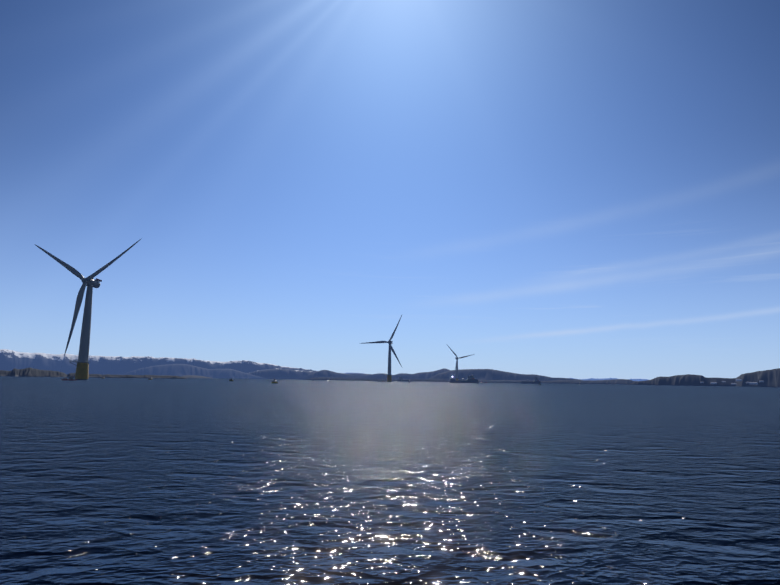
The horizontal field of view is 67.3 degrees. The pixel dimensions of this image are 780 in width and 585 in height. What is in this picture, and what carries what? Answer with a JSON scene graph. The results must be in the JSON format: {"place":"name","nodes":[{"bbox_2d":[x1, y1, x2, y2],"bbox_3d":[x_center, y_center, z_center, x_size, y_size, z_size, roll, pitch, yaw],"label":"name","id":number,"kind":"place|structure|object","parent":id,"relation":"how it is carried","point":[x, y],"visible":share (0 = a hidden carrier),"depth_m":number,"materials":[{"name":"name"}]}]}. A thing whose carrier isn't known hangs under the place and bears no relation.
{"place":"outdoors","nodes":[
{"label":"outdoors","id":0,"kind":"place"},
{"bbox_2d":[0,349,316,374],"bbox_3d":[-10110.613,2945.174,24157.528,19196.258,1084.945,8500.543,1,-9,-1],"label":"mountain range","id":1,"kind":"structure","parent":0,"point":[10,360],"depth_m":24368.68,"materials":[{"name":"plant"}]},
{"bbox_2d":[122,364,264,378],"bbox_3d":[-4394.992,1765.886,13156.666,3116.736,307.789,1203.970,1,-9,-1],"label":"hill","id":2,"kind":"structure","parent":0,"point":[180,370],"depth_m":12995.26,"materials":[{"name":"plant"}]},
{"bbox_2d":[181,375,210,377],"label":"low terrain shore","id":3,"kind":"structure","parent":0,"point":[190,376],"depth_m":5597.28,"materials":[{"name":"grey stone"}]},
{"bbox_2d":[248,369,370,378],"bbox_3d":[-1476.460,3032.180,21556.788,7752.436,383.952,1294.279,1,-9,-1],"label":"hill","id":4,"kind":"structure","parent":0,"point":[279,374],"depth_m":21165.98,"materials":[{"name":"plant"}]},
{"bbox_2d":[297,368,450,379],"bbox_3d":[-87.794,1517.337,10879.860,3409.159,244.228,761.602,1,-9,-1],"label":"hill","id":5,"kind":"structure","parent":0,"point":[332,374],"depth_m":10780.12,"materials":[{"name":"plant"}]},
{"bbox_2d":[0,376,779,584],"bbox_3d":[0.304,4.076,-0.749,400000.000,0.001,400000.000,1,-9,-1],"label":"sea water","id":6,"kind":"structure","parent":0,"point":[163,481],"depth_m":23.87,"materials":[{"name":"blue liquid"}]},
{"bbox_2d":[34,238,141,379],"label":"wind turbine","id":7,"kind":"object","parent":6,"relation":"in","point":[90,282],"visible":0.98,"depth_m":620.23,"materials":[{"name":"grey paint"}]},
{"bbox_2d":[0,367,186,378],"bbox_3d":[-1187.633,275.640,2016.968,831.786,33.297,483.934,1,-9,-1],"label":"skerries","id":8,"kind":"structure","parent":6,"relation":"in","point":[28,372],"depth_m":2049.42,"materials":[{"name":"grey stone"}]},
{"bbox_2d":[359,315,401,381],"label":"wind turbine","id":9,"kind":"object","parent":6,"relation":"in","point":[389,376],"visible":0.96,"depth_m":1549.48,"materials":[{"name":"grey paint"}]},
{"bbox_2d":[396,377,409,381],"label":"tug","id":10,"kind":"object","parent":6,"relation":"on","point":[400,379],"visible":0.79,"depth_m":3058.36,"materials":[{"name":"grey"}]},
{"bbox_2d":[447,345,473,379],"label":"wind turbine","id":11,"kind":"object","parent":6,"relation":"in","point":[456,367],"visible":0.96,"depth_m":2546.48,"materials":[{"name":"grey paint"}]},
{"bbox_2d":[449,375,477,382],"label":"ship","id":12,"kind":"object","parent":6,"relation":"in","point":[471,379],"visible":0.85,"depth_m":2001.90,"materials":[{"name":"blue"}]},
{"bbox_2d":[520,377,540,383],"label":"supply vessel","id":13,"kind":"object","parent":6,"relation":"in","point":[536,381],"visible":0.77,"depth_m":2395.78,"materials":[{"name":"blue"}]},
{"bbox_2d":[0,0,779,379],"label":"sky","id":14,"kind":"structure","parent":0,"point":[577,189],"materials":[{"name":"blue"}]},
{"bbox_2d":[304,377,635,383],"bbox_3d":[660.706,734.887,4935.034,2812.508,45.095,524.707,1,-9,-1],"label":"shoreline","id":15,"kind":"structure","parent":0,"point":[620,381],"depth_m":5014.82,"materials":[{"name":"grey stone"}]},
{"bbox_2d":[429,369,578,380],"bbox_3d":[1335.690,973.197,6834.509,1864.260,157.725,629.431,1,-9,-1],"label":"hill","id":16,"kind":"structure","parent":0,"point":[485,374],"depth_m":6742.88,"materials":[{"name":"plant"}]},
{"bbox_2d":[571,378,647,380],"bbox_3d":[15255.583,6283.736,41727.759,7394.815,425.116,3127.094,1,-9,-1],"label":"hills","id":17,"kind":"structure","parent":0,"point":[612,378],"depth_m":41507.48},
{"bbox_2d":[628,368,779,386],"bbox_3d":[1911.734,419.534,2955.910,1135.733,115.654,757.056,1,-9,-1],"label":"rocky coastline","id":18,"kind":"structure","parent":0,"point":[770,378],"depth_m":3076.15,"materials":[{"name":"grey stone"}]}
]}

